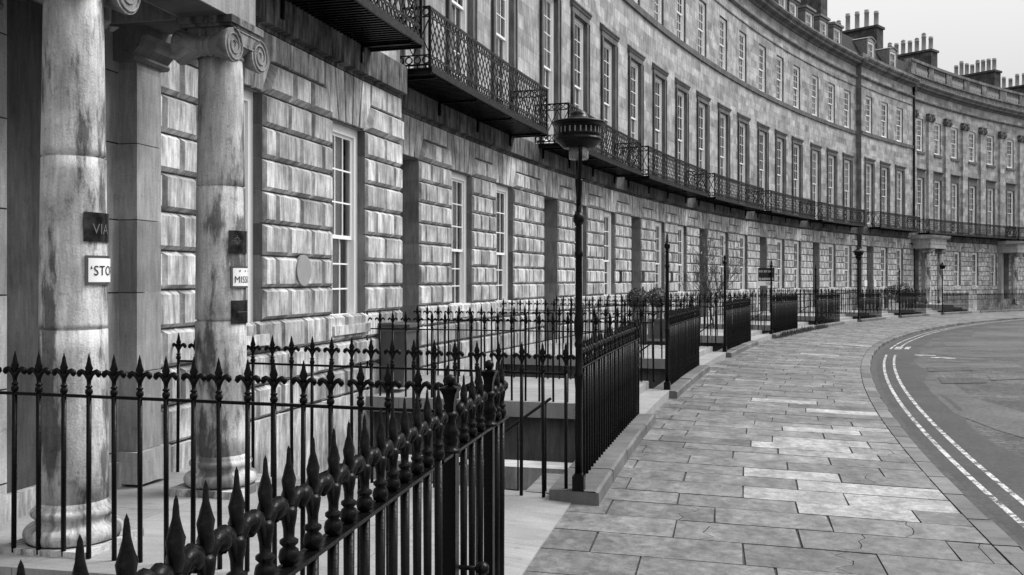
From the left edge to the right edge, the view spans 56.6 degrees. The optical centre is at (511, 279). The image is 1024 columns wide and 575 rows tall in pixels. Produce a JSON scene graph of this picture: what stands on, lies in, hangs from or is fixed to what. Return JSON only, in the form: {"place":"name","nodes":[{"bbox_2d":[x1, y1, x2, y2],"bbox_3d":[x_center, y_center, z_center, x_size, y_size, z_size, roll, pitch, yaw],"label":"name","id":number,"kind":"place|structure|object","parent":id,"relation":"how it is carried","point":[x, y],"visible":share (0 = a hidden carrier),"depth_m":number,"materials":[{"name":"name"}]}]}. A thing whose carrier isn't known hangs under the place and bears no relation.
{"place":"outdoors","nodes":[
{"label":"outdoors","id":0,"kind":"place"},
{"bbox_2d":[523,311,1023,574],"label":"pavement","id":1,"kind":"structure","parent":0,"point":[762,521],"depth_m":9.19,"materials":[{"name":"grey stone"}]},
{"bbox_2d":[549,413,654,505],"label":"railing plinth","id":2,"kind":"structure","parent":1,"relation":"on","point":[615,456],"depth_m":9.49,"materials":[{"name":"stone"}]},
{"bbox_2d":[552,110,605,490],"bbox_3d":[0.597,0.182,8.499,0.484,3.396,0.484,0,0,13],"label":"lamp post","id":3,"kind":"object","parent":2,"relation":"on","point":[578,135],"visible":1,"depth_m":8.46,"materials":[{"name":"metal"}]},
{"bbox_2d":[582,319,639,476],"bbox_3d":[1.176,1.207,11.007,0.082,1.346,4.866,0,0,14],"label":"iron railing","id":4,"kind":"object","parent":2,"relation":"on","point":[610,394],"visible":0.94,"depth_m":10.67,"materials":[{"name":"metal"}]},
{"bbox_2d":[653,365,709,398],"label":"railing plinth","id":5,"kind":"structure","parent":1,"relation":"on","point":[680,385],"depth_m":17.76,"materials":[{"name":"stone"}]},
{"bbox_2d":[664,232,670,389],"bbox_3d":[2.646,0.534,16.198,0.104,2.692,0.109,0,0,17],"label":"lamp post","id":6,"kind":"object","parent":5,"relation":"on","point":[667,384],"visible":1,"depth_m":16.17,"materials":[{"name":"metal"}]},
{"bbox_2d":[664,304,699,384],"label":"iron railing","id":7,"kind":"object","parent":5,"relation":"on","point":[684,341],"visible":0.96,"depth_m":18.57,"materials":[{"name":"metal"}]},
{"bbox_2d":[716,341,758,357],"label":"railing plinth","id":8,"kind":"structure","parent":1,"relation":"on","point":[733,351],"depth_m":26.24,"materials":[{"name":"stone"}]},
{"bbox_2d":[723,255,726,351],"bbox_3d":[5.520,0.620,24.647,0.104,2.520,0.104,0,0,21],"label":"lamp post","id":9,"kind":"object","parent":8,"relation":"on","point":[724,313],"visible":1,"depth_m":24.62,"materials":[{"name":"metal"}]},
{"bbox_2d":[723,297,750,349],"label":"iron railing","id":10,"kind":"object","parent":8,"relation":"on","point":[738,321],"visible":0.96,"depth_m":27.02,"materials":[{"name":"metal"}]},
{"bbox_2d":[775,323,828,338],"bbox_3d":[11.166,1.925,36.547,0.448,0.356,12.381,0,0,27],"label":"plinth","id":11,"kind":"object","parent":1,"relation":"on","point":[797,331],"visible":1,"depth_m":36.58,"materials":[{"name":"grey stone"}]},
{"bbox_2d":[861,317,1023,574],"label":"kerb","id":12,"kind":"structure","parent":1,"relation":"on","point":[992,532],"depth_m":10.38,"materials":[{"name":"stone"}]},
{"bbox_2d":[941,311,971,314],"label":"railing plinth","id":13,"kind":"structure","parent":1,"relation":"on","point":[958,312],"depth_m":64.14,"materials":[{"name":"stone"}]},
{"bbox_2d":[943,292,968,311],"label":"iron railing","id":14,"kind":"object","parent":13,"relation":"on","point":[952,296],"visible":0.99,"depth_m":64.52,"materials":[{"name":"metal"}]},
{"bbox_2d":[980,309,1023,312],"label":"railing plinth","id":15,"kind":"structure","parent":1,"relation":"on","point":[1005,310],"depth_m":70.65,"materials":[{"name":"stone"}]},
{"bbox_2d":[977,293,1023,310],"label":"iron railing","id":16,"kind":"object","parent":15,"relation":"on","point":[981,304],"visible":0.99,"depth_m":69.34,"materials":[{"name":"metal"}]},
{"bbox_2d":[827,0,1023,87],"label":"sky","id":17,"kind":"structure","parent":0,"point":[968,31],"materials":[{"name":"white"}]},
{"bbox_2d":[877,319,1023,542],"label":"road","id":18,"kind":"structure","parent":0,"point":[1009,393],"depth_m":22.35,"materials":[{"name":"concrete"}]},
{"bbox_2d":[870,319,1023,550],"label":"gutter","id":19,"kind":"object","parent":18,"relation":"on","point":[949,476],"visible":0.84,"depth_m":12.24,"materials":[{"name":"grey stone"}]},
{"bbox_2d":[883,355,1023,527],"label":"road marking","id":20,"kind":"object","parent":18,"relation":"on","point":[1017,519],"visible":1,"depth_m":11.36,"materials":[{"name":"paint"}]},
{"bbox_2d":[893,355,1023,504],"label":"road marking","id":21,"kind":"object","parent":18,"relation":"on","point":[981,467],"visible":1,"depth_m":12.45,"materials":[{"name":"paint"}]},
{"bbox_2d":[938,377,987,382],"bbox_3d":[9.676,2.170,20.383,0.913,0.001,1.491,0,0,21],"label":"road patch","id":22,"kind":"object","parent":18,"relation":"on","point":[959,380],"visible":1,"depth_m":20.44,"materials":[{"name":"grey asphalt"}]},
{"bbox_2d":[909,363,1023,437],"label":"road patch","id":23,"kind":"object","parent":18,"relation":"on","point":[1000,418],"visible":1,"depth_m":16.30,"materials":[{"name":"grey asphalt"}]},
{"bbox_2d":[926,346,1023,357],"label":"road patch","id":24,"kind":"object","parent":18,"relation":"on","point":[974,355],"visible":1,"depth_m":29.10,"materials":[{"name":"grey asphalt"}]},
{"bbox_2d":[943,341,1023,345],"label":"road patch","id":25,"kind":"object","parent":18,"relation":"on","point":[1006,343],"visible":1,"depth_m":34.34,"materials":[{"name":"grey asphalt"}]},
{"bbox_2d":[971,331,1023,336],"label":"road patch","id":26,"kind":"object","parent":18,"relation":"on","point":[1002,334],"visible":1,"depth_m":41.74,"materials":[{"name":"grey asphalt"}]},
{"bbox_2d":[954,58,1023,309],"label":"palace house","id":27,"kind":"structure","parent":0,"point":[1010,262],"depth_m":83.07,"materials":[{"name":"stone"}]},
{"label":"basement area","id":28,"kind":"structure","parent":0,"visible":0},
{"bbox_2d":[0,0,423,558],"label":"columned house","id":29,"kind":"structure","parent":28,"relation":"on","point":[220,179],"depth_m":8.72,"materials":[{"name":"stone"}]},
{"bbox_2d":[243,89,252,321],"bbox_3d":[-3.283,-0.795,10.853,0.180,2.890,1.130,0,0,14],"label":"window","id":30,"kind":"structure","parent":29,"relation":"in","point":[248,96],"depth_m":11.30,"materials":[{"name":"white paint"}]},
{"bbox_2d":[330,122,357,314],"bbox_3d":[-2.724,-0.795,13.863,0.590,3.090,1.530,0,0,15],"label":"window","id":31,"kind":"structure","parent":29,"relation":"in","point":[340,133],"depth_m":14.20,"materials":[{"name":"white paint"}]},
{"bbox_2d":[0,470,570,574],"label":"entrance platform","id":32,"kind":"structure","parent":28,"relation":"on","point":[532,519],"depth_m":7.25,"materials":[{"name":"stone"}]},
{"bbox_2d":[0,351,484,574],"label":"iron railing","id":33,"kind":"object","parent":32,"relation":"on","point":[246,379],"visible":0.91,"depth_m":6.09,"materials":[{"name":"metal"}]},
{"bbox_2d":[172,333,574,496],"bbox_3d":[-1.425,1.247,9.025,4.112,1.446,0.062,0,0,14],"label":"iron railing","id":34,"kind":"object","parent":32,"relation":"on","point":[498,355],"visible":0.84,"depth_m":8.94,"materials":[{"name":"metal"}]},
{"bbox_2d":[373,0,547,376],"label":"terraced house","id":35,"kind":"structure","parent":28,"relation":"on","point":[470,126],"depth_m":20.19,"materials":[{"name":"stone"}]},
{"bbox_2d":[400,0,413,67],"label":"window","id":36,"kind":"structure","parent":35,"relation":"in","point":[402,52],"depth_m":17.72,"materials":[{"name":"white paint"}]},
{"bbox_2d":[450,172,465,303],"bbox_3d":[-1.411,-0.795,20.069,0.590,3.090,1.600,0,0,18],"label":"window","id":37,"kind":"structure","parent":35,"relation":"in","point":[460,179],"depth_m":20.44,"materials":[{"name":"grey glass"}]},
{"bbox_2d":[452,0,466,84],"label":"window","id":38,"kind":"structure","parent":35,"relation":"in","point":[459,7],"depth_m":20.47,"materials":[{"name":"grey glass"}]},
{"bbox_2d":[495,185,507,300],"bbox_3d":[-0.532,-0.795,22.703,0.590,3.090,1.600,0,0,19],"label":"window","id":39,"kind":"structure","parent":35,"relation":"in","point":[501,190],"depth_m":23.07,"materials":[{"name":"white paint"}]},
{"bbox_2d":[496,0,508,106],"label":"window","id":40,"kind":"structure","parent":35,"relation":"in","point":[502,6],"depth_m":23.09,"materials":[{"name":"white paint"}]},
{"bbox_2d":[357,454,571,490],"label":"retaining wall","id":41,"kind":"structure","parent":28,"relation":"on","point":[532,472],"depth_m":11.89,"materials":[{"name":"stone"}]},
{"bbox_2d":[432,397,562,493],"bbox_3d":[-1.210,2.814,9.743,3.530,3.411,0.894,0,0,13],"label":"basement stair","id":42,"kind":"object","parent":28,"relation":"on","point":[551,479],"visible":0.13,"depth_m":9.04,"materials":[{"name":"stone"}]},
{"bbox_2d":[366,374,669,462],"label":"entrance platform","id":43,"kind":"structure","parent":28,"relation":"on","point":[651,401],"depth_m":13.97,"materials":[{"name":"stone"}]},
{"bbox_2d":[375,321,420,387],"bbox_3d":[-1.951,1.210,14.993,0.878,1.080,0.680,0,0,10],"label":"wheelie bin","id":44,"kind":"object","parent":43,"relation":"on","point":[399,343],"visible":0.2,"depth_m":14.70,"materials":[{"name":"plastic"}]},
{"bbox_2d":[366,311,629,401],"bbox_3d":[-0.303,1.102,13.842,4.078,1.296,0.058,0,0,15],"label":"iron railing","id":45,"kind":"object","parent":43,"relation":"on","point":[497,320],"visible":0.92,"depth_m":13.85,"materials":[{"name":"metal"}]},
{"bbox_2d":[413,305,657,381],"bbox_3d":[0.335,1.102,16.865,4.512,1.296,0.060,0,0,17],"label":"iron railing","id":46,"kind":"object","parent":43,"relation":"on","point":[559,313],"visible":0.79,"depth_m":16.84,"materials":[{"name":"metal"}]},
{"bbox_2d":[527,0,641,347],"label":"terraced house","id":47,"kind":"structure","parent":28,"relation":"on","point":[574,55],"depth_m":27.80,"materials":[{"name":"stone"}]},
{"bbox_2d":[544,0,553,142],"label":"window","id":48,"kind":"structure","parent":47,"relation":"in","point":[548,4],"depth_m":26.50,"materials":[{"name":"white paint"}]},
{"bbox_2d":[575,18,582,109],"bbox_3d":[1.718,-5.785,28.691,0.590,4.330,1.650,0,0,22],"label":"window","id":49,"kind":"structure","parent":47,"relation":"in","point":[578,25],"depth_m":29.07,"materials":[{"name":"white paint"}]},
{"bbox_2d":[603,211,610,294],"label":"window","id":50,"kind":"structure","parent":47,"relation":"in","point":[607,216],"depth_m":31.80,"materials":[{"name":"grey glass"}]},
{"bbox_2d":[604,41,611,158],"bbox_3d":[2.870,-5.785,31.459,0.590,4.330,1.650,0,0,23],"label":"window","id":51,"kind":"structure","parent":47,"relation":"in","point":[607,47],"depth_m":31.82,"materials":[{"name":"white paint"}]},
{"bbox_2d":[501,343,725,388],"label":"entrance platform","id":52,"kind":"structure","parent":28,"relation":"on","point":[708,356],"depth_m":22.12,"materials":[{"name":"stone"}]},
{"bbox_2d":[502,298,692,358],"bbox_3d":[1.853,1.087,21.587,4.520,1.326,0.060,0,0,19],"label":"iron railing","id":53,"kind":"object","parent":52,"relation":"on","point":[597,304],"visible":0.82,"depth_m":21.60,"materials":[{"name":"metal"}]},
{"bbox_2d":[554,295,718,346],"bbox_3d":[3.264,1.087,25.475,4.510,1.326,0.059,0,0,21],"label":"iron railing","id":54,"kind":"object","parent":52,"relation":"on","point":[645,300],"visible":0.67,"depth_m":25.35,"materials":[{"name":"metal"}]},
{"bbox_2d":[626,287,648,341],"bbox_3d":[3.530,0.976,26.802,0.648,1.548,0.662,0,0,0],"label":"topiary bush","id":55,"kind":"object","parent":52,"relation":"on","point":[631,295],"visible":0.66,"depth_m":26.62,"materials":[{"name":"black plant"}]},
{"bbox_2d":[647,286,664,338],"bbox_3d":[4.331,0.975,28.397,0.660,1.550,0.662,0,0,0],"label":"topiary bush","id":56,"kind":"object","parent":52,"relation":"on","point":[657,324],"visible":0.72,"depth_m":28.16,"materials":[{"name":"black plant"}]},
{"bbox_2d":[622,0,707,327],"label":"terraced house","id":57,"kind":"structure","parent":28,"relation":"on","point":[661,193],"depth_m":36.59,"materials":[{"name":"stone"}]},
{"bbox_2d":[631,60,637,167],"bbox_3d":[4.113,-5.785,34.263,0.590,4.330,1.650,0,0,25],"label":"window","id":58,"kind":"structure","parent":57,"relation":"in","point":[634,67],"depth_m":34.62,"materials":[{"name":"grey glass"}]},
{"bbox_2d":[654,222,660,292],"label":"window","id":59,"kind":"structure","parent":57,"relation":"in","point":[658,225],"depth_m":37.31,"materials":[{"name":"white paint"}]},
{"bbox_2d":[655,76,661,178],"bbox_3d":[5.398,-5.785,36.983,0.590,4.330,1.650,0,0,26],"label":"window","id":60,"kind":"structure","parent":57,"relation":"in","point":[658,82],"depth_m":37.34,"materials":[{"name":"white paint"}]},
{"bbox_2d":[677,226,683,291],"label":"window","id":61,"kind":"structure","parent":57,"relation":"in","point":[681,229],"depth_m":40.00,"materials":[{"name":"white paint"}]},
{"bbox_2d":[677,0,683,41],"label":"window","id":62,"kind":"structure","parent":57,"relation":"in","point":[680,3],"depth_m":39.98,"materials":[{"name":"grey glass"}]},
{"bbox_2d":[678,90,683,184],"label":"window","id":63,"kind":"structure","parent":57,"relation":"in","point":[680,95],"depth_m":40.01,"materials":[{"name":"grey glass"}]},
{"bbox_2d":[613,328,772,351],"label":"entrance platform","id":64,"kind":"structure","parent":28,"relation":"on","point":[758,335],"depth_m":30.34,"materials":[{"name":"stone"}]},
{"bbox_2d":[608,293,744,335],"bbox_3d":[5.171,1.089,30.203,4.517,1.325,0.057,0,0,23],"label":"iron railing","id":65,"kind":"object","parent":64,"relation":"on","point":[704,297],"visible":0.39,"depth_m":29.85,"materials":[{"name":"metal"}]},
{"bbox_2d":[641,292,765,329],"bbox_3d":[6.733,1.089,33.710,4.495,1.325,0.057,0,0,25],"label":"iron railing","id":66,"kind":"object","parent":64,"relation":"on","point":[728,295],"visible":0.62,"depth_m":33.39,"materials":[{"name":"metal"}]},
{"bbox_2d":[756,268,773,306],"bbox_3d":[8.752,0.270,32.821,0.620,1.360,0.024,0,0,-2],"label":"letting board","id":67,"kind":"object","parent":66,"relation":"attached to","point":[763,276],"visible":1,"depth_m":32.81,"materials":[{"name":"white"}]},
{"bbox_2d":[631,0,763,320],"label":"terraced house","id":68,"kind":"structure","parent":28,"relation":"on","point":[722,88],"depth_m":45.04,"materials":[{"name":"stone"}]},
{"bbox_2d":[698,0,704,56],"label":"window","id":69,"kind":"structure","parent":68,"relation":"in","point":[701,6],"depth_m":42.62,"materials":[{"name":"grey glass"}]},
{"bbox_2d":[699,102,704,191],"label":"window","id":70,"kind":"structure","parent":68,"relation":"in","point":[701,106],"depth_m":42.65,"materials":[{"name":"grey glass"}]},
{"bbox_2d":[720,113,725,196],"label":"window","id":71,"kind":"structure","parent":68,"relation":"in","point":[722,117],"depth_m":45.39,"materials":[{"name":"grey glass"}]},
{"bbox_2d":[720,17,725,69],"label":"window","id":72,"kind":"structure","parent":68,"relation":"in","point":[722,22],"depth_m":45.37,"materials":[{"name":"grey glass"}]},
{"bbox_2d":[739,31,744,81],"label":"window","id":73,"kind":"structure","parent":68,"relation":"in","point":[741,36],"depth_m":48.00,"materials":[{"name":"grey glass"}]},
{"bbox_2d":[740,122,744,201],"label":"window","id":74,"kind":"structure","parent":68,"relation":"in","point":[742,126],"depth_m":48.03,"materials":[{"name":"grey glass"}]},
{"bbox_2d":[670,223,754,327],"bbox_3d":[7.431,-0.164,35.282,2.808,3.946,4.762,0,0,0],"label":"sapling","id":75,"kind":"object","parent":28,"relation":"on","point":[711,275],"visible":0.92,"depth_m":35.28,"materials":[{"name":"grey plant"}]},
{"bbox_2d":[700,320,816,333],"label":"entrance platform","id":76,"kind":"structure","parent":28,"relation":"on","point":[767,326],"depth_m":39.22,"materials":[{"name":"stone"}]},
{"bbox_2d":[765,328,799,337],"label":"railing plinth","id":77,"kind":"structure","parent":28,"relation":"on","point":[773,336],"depth_m":33.43,"materials":[{"name":"stone"}]},
{"bbox_2d":[772,294,797,332],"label":"iron railing","id":78,"kind":"object","parent":77,"relation":"on","point":[784,316],"visible":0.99,"depth_m":35.34,"materials":[{"name":"metal"}]},
{"bbox_2d":[752,0,815,313],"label":"terraced house","id":79,"kind":"structure","parent":28,"relation":"on","point":[780,33],"depth_m":52.50,"materials":[{"name":"stone"}]},
{"bbox_2d":[759,45,764,91],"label":"window","id":80,"kind":"structure","parent":79,"relation":"in","point":[761,49],"depth_m":50.70,"materials":[{"name":"grey glass"}]},
{"bbox_2d":[760,131,764,205],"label":"window","id":81,"kind":"structure","parent":79,"relation":"in","point":[762,135],"depth_m":50.78,"materials":[{"name":"grey glass"}]},
{"bbox_2d":[777,239,781,288],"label":"window","id":82,"kind":"structure","parent":79,"relation":"in","point":[779,242],"depth_m":53.18,"materials":[{"name":"grey glass"}]},
{"bbox_2d":[777,138,781,211],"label":"window","id":83,"kind":"structure","parent":79,"relation":"in","point":[779,141],"depth_m":53.18,"materials":[{"name":"grey glass"}]},
{"bbox_2d":[793,65,798,108],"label":"window","id":84,"kind":"structure","parent":79,"relation":"in","point":[795,69],"depth_m":55.50,"materials":[{"name":"grey glass"}]},
{"bbox_2d":[794,144,798,213],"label":"window","id":85,"kind":"structure","parent":79,"relation":"in","point":[796,147],"depth_m":55.54,"materials":[{"name":"grey glass"}]},
{"bbox_2d":[751,313,857,324],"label":"entrance platform","id":86,"kind":"structure","parent":28,"relation":"on","point":[810,318],"depth_m":46.97,"materials":[{"name":"stone"}]},
{"bbox_2d":[787,0,864,310],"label":"terraced house","id":87,"kind":"structure","parent":28,"relation":"on","point":[831,65],"depth_m":60.11,"materials":[{"name":"stone"}]},
{"bbox_2d":[813,150,817,218],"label":"window","id":88,"kind":"structure","parent":87,"relation":"in","point":[815,154],"depth_m":58.17,"materials":[{"name":"grey glass"}]},
{"bbox_2d":[828,83,833,122],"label":"window","id":89,"kind":"structure","parent":87,"relation":"in","point":[830,87],"depth_m":60.42,"materials":[{"name":"grey glass"}]},
{"bbox_2d":[829,155,833,220],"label":"window","id":90,"kind":"structure","parent":87,"relation":"in","point":[831,158],"depth_m":60.45,"materials":[{"name":"grey glass"}]},
{"bbox_2d":[845,160,849,222],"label":"window","id":91,"kind":"structure","parent":87,"relation":"in","point":[847,163],"depth_m":62.70,"materials":[{"name":"grey glass"}]},
{"bbox_2d":[813,321,844,326],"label":"railing plinth","id":92,"kind":"structure","parent":28,"relation":"on","point":[836,323],"depth_m":43.51,"materials":[{"name":"stone"}]},
{"bbox_2d":[816,293,839,324],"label":"iron railing","id":93,"kind":"object","parent":92,"relation":"on","point":[833,308],"visible":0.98,"depth_m":43.48,"materials":[{"name":"metal"}]},
{"bbox_2d":[766,9,920,307],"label":"pavilion house","id":94,"kind":"structure","parent":28,"relation":"on","point":[885,96],"depth_m":66.86,"materials":[{"name":"stone"}]},
{"bbox_2d":[866,163,870,223],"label":"window","id":95,"kind":"structure","parent":94,"relation":"in","point":[867,165],"depth_m":64.71,"materials":[{"name":"grey glass"}]},
{"bbox_2d":[882,167,886,225],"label":"window","id":96,"kind":"structure","parent":94,"relation":"in","point":[884,170],"depth_m":66.91,"materials":[{"name":"grey glass"}]},
{"bbox_2d":[897,171,901,226],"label":"window","id":97,"kind":"structure","parent":94,"relation":"in","point":[899,173],"depth_m":68.95,"materials":[{"name":"grey glass"}]},
{"bbox_2d":[911,86,916,303],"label":"drainpipe","id":98,"kind":"object","parent":94,"relation":"attached to","point":[914,89],"visible":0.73,"depth_m":70.19,"materials":[{"name":"metal"}]},
{"bbox_2d":[799,310,898,318],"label":"entrance platform","id":99,"kind":"structure","parent":28,"relation":"on","point":[886,314],"depth_m":54.25,"materials":[{"name":"stone"}]},
{"bbox_2d":[858,317,885,321],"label":"railing plinth","id":100,"kind":"structure","parent":28,"relation":"on","point":[871,319],"depth_m":50.11,"materials":[{"name":"stone"}]},
{"bbox_2d":[859,293,881,318],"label":"iron railing","id":101,"kind":"object","parent":100,"relation":"on","point":[874,306],"visible":1,"depth_m":50.76,"materials":[{"name":"metal"}]},
{"bbox_2d":[856,307,940,314],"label":"entrance platform","id":102,"kind":"structure","parent":28,"relation":"on","point":[930,311],"depth_m":61.30,"materials":[{"name":"stone"}]},
{"bbox_2d":[883,282,914,307],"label":"shrub","id":103,"kind":"object","parent":102,"relation":"on","point":[897,287],"visible":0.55,"depth_m":63.15,"materials":[{"name":"grey plant"}]},
{"bbox_2d":[898,314,929,317],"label":"railing plinth","id":104,"kind":"structure","parent":28,"relation":"on","point":[910,315],"depth_m":57.32,"materials":[{"name":"stone"}]},
{"bbox_2d":[900,292,925,314],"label":"iron railing","id":105,"kind":"object","parent":104,"relation":"on","point":[903,296],"visible":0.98,"depth_m":57.78,"materials":[{"name":"metal"}]},
{"bbox_2d":[914,303,979,312],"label":"entrance platform","id":106,"kind":"structure","parent":28,"relation":"on","point":[970,306],"depth_m":67.97,"materials":[{"name":"stone"}]},
{"bbox_2d":[887,32,1016,310],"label":"palace house","id":107,"kind":"structure","parent":28,"relation":"on","point":[957,122],"depth_m":76.74,"materials":[{"name":"stone"}]},
{"bbox_2d":[917,177,921,229],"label":"window","id":108,"kind":"structure","parent":107,"relation":"in","point":[919,180],"depth_m":72.38,"materials":[{"name":"grey glass"}]},
{"bbox_2d":[935,180,939,230],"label":"window","id":109,"kind":"structure","parent":107,"relation":"in","point":[937,183],"depth_m":74.66,"materials":[{"name":"white paint"}]},
{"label":"railing plinth","id":110,"kind":"object","parent":28,"relation":"on","visible":0},
{"bbox_2d":[16,389,436,574],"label":"iron railing","id":111,"kind":"object","parent":110,"relation":"on","point":[199,557],"visible":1,"depth_m":3.03,"materials":[{"name":"metal"}]},
{"bbox_2d":[432,359,508,574],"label":"iron gate","id":112,"kind":"structure","parent":110,"relation":"on","point":[480,444],"depth_m":4.95,"materials":[{"name":"metal"}]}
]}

